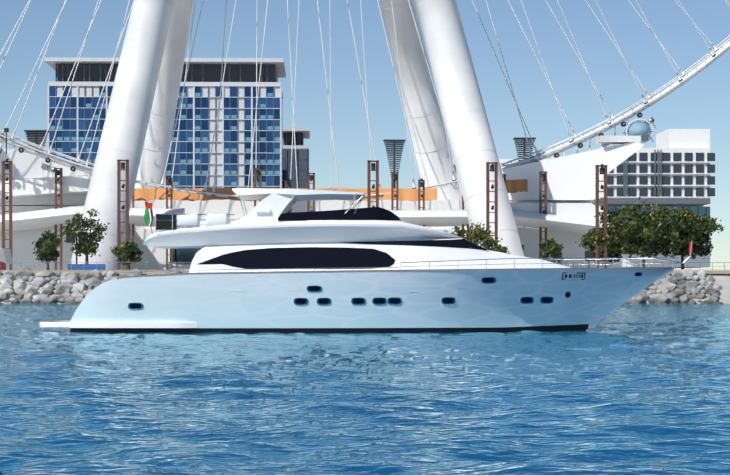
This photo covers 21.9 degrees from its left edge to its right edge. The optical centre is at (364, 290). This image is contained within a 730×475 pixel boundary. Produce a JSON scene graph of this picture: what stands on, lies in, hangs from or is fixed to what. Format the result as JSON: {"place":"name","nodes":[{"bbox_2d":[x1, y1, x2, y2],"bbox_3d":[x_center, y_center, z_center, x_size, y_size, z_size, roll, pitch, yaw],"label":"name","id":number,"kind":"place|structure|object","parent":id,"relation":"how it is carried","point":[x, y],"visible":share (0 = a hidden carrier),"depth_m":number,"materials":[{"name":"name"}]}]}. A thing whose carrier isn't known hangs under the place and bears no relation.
{"place":"outdoors","nodes":[
{"label":"outdoors","id":0,"kind":"place"},
{"bbox_2d":[70,0,524,269],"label":"support legs","id":1,"kind":"object","parent":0,"point":[137,130],"visible":0.83,"depth_m":331.17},
{"bbox_2d":[0,303,729,474],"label":"water waves","id":2,"kind":"object","parent":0,"point":[633,389],"visible":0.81,"depth_m":28.05,"materials":[{"name":"blue liquid"}]},
{"bbox_2d":[39,188,692,333],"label":"yacht","id":3,"kind":"object","parent":2,"relation":"on","point":[267,263],"visible":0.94,"depth_m":72.21,"materials":[{"name":"paint"}]},
{"bbox_2d":[0,35,729,200],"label":"wheel rim","id":4,"kind":"object","parent":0,"point":[724,47],"visible":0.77,"depth_m":358.37,"materials":[{"name":"white metal"}]},
{"bbox_2d":[0,119,660,177],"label":"rim brackets","id":5,"kind":"object","parent":4,"relation":"attached to","point":[614,140],"visible":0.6,"depth_m":349.09,"materials":[{"name":"white metal"}]},
{"bbox_2d":[0,114,652,170],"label":"rim motors","id":6,"kind":"object","parent":5,"relation":"attached to","point":[51,168],"visible":0.5,"depth_m":338.15,"materials":[{"name":"grey metal"}]},
{"bbox_2d":[0,112,653,171],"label":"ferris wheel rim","id":7,"kind":"object","parent":6,"relation":"attached to","point":[6,130],"visible":0.67,"depth_m":339.36,"materials":[{"name":"grey metal"}]},
{"bbox_2d":[624,121,650,141],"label":"passenger capsule","id":8,"kind":"object","parent":5,"relation":"on","point":[640,128],"visible":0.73,"depth_m":357.08,"materials":[{"name":"blue glass"}]},
{"bbox_2d":[622,119,653,142],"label":"capsule frame ring","id":9,"kind":"object","parent":5,"relation":"attached to","point":[648,122],"visible":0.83,"depth_m":357.65,"materials":[{"name":"white metal"}]},
{"bbox_2d":[2,44,716,191],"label":"cable anchors","id":10,"kind":"object","parent":4,"relation":"attached to","point":[413,181],"visible":0.52,"depth_m":354.10,"materials":[{"name":"grey metal"}]},
{"bbox_2d":[0,49,718,195],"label":"wheel anchor caps","id":11,"kind":"object","parent":10,"relation":"attached to","point":[714,55],"visible":0.21,"depth_m":354.06,"materials":[{"name":"grey metal"}]},
{"bbox_2d":[0,0,729,188],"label":"cables","id":12,"kind":"object","parent":4,"relation":"attached to","point":[557,100],"depth_m":350.12,"materials":[{"name":"white metal"}]},
{"bbox_2d":[0,274,729,303],"bbox_3d":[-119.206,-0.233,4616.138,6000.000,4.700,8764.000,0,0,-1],"label":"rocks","id":13,"kind":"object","parent":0,"point":[723,280],"depth_m":241.10,"materials":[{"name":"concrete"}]},
{"bbox_2d":[0,261,5,269],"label":"kiosk interior","id":14,"kind":"object","parent":13,"relation":"on","point":[2,266],"visible":0.21,"depth_m":263.16,"materials":[{"name":"red"}]},
{"bbox_2d":[0,248,12,263],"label":"kiosk roof","id":15,"kind":"structure","parent":13,"relation":"on","point":[5,256],"depth_m":262.61,"materials":[{"name":"white"}]},
{"bbox_2d":[68,264,105,269],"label":"barrier","id":16,"kind":"object","parent":13,"relation":"on","point":[87,266],"visible":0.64,"depth_m":248.80,"materials":[{"name":"blue"}]},
{"bbox_2d":[44,57,285,187],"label":"tower","id":17,"kind":"structure","parent":13,"relation":"on","point":[200,103],"depth_m":598.84,"materials":[{"name":"blue glass"}]},
{"bbox_2d":[24,130,535,227],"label":"funnels","id":18,"kind":"object","parent":13,"relation":"on","point":[518,141],"visible":0.48,"depth_m":419.24,"materials":[{"name":"grey metal"}]},
{"bbox_2d":[282,127,309,188],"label":"tower","id":19,"kind":"structure","parent":13,"relation":"on","point":[302,149],"depth_m":659.48,"materials":[{"name":"grey glass"}]},
{"bbox_2d":[2,160,606,269],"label":"posts","id":20,"kind":"object","parent":13,"relation":"on","point":[369,201],"visible":0.44,"depth_m":293.35,"materials":[{"name":"brown"}]},
{"bbox_2d":[5,158,603,212],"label":"lamp fixtures","id":21,"kind":"object","parent":20,"relation":"attached to","point":[311,176],"visible":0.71,"depth_m":293.23,"materials":[{"name":"black metal"}]},
{"bbox_2d":[0,142,643,269],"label":"terminal building","id":22,"kind":"structure","parent":13,"relation":"on","point":[567,220],"depth_m":350.57,"materials":[{"name":"white paint"}]},
{"bbox_2d":[134,179,527,201],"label":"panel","id":23,"kind":"object","parent":22,"relation":"attached to","point":[512,186],"visible":0.56,"depth_m":350.12,"materials":[{"name":"brown wood"}]},
{"bbox_2d":[65,229,592,267],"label":"trunks","id":24,"kind":"object","parent":13,"relation":"on","point":[588,254],"visible":0.48,"depth_m":254.63,"materials":[{"name":"brown plant"}]},
{"bbox_2d":[0,266,722,303],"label":"rocks","id":25,"kind":"object","parent":13,"relation":"on","point":[671,289],"visible":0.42,"depth_m":239.80,"materials":[{"name":"grey stone"}]},
{"bbox_2d":[0,270,729,273],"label":"promenade edge","id":26,"kind":"object","parent":13,"relation":"on","point":[161,271],"depth_m":243.05,"materials":[{"name":"beige concrete"}]},
{"bbox_2d":[21,262,729,269],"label":"railing","id":27,"kind":"object","parent":13,"relation":"on","point":[553,262],"visible":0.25,"depth_m":245.68,"materials":[{"name":"grey metal"}]},
{"bbox_2d":[32,197,723,269],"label":"trees","id":28,"kind":"object","parent":13,"relation":"on","point":[658,232],"visible":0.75,"depth_m":258.78,"materials":[{"name":"green plant"}]},
{"bbox_2d":[452,129,714,267],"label":"hotel","id":29,"kind":"structure","parent":13,"relation":"on","point":[674,168],"depth_m":521.86,"materials":[{"name":"white concrete"}]},
{"bbox_2d":[0,0,729,269],"label":"sky","id":30,"kind":"structure","parent":0,"point":[703,102],"materials":[{"name":"blue"}]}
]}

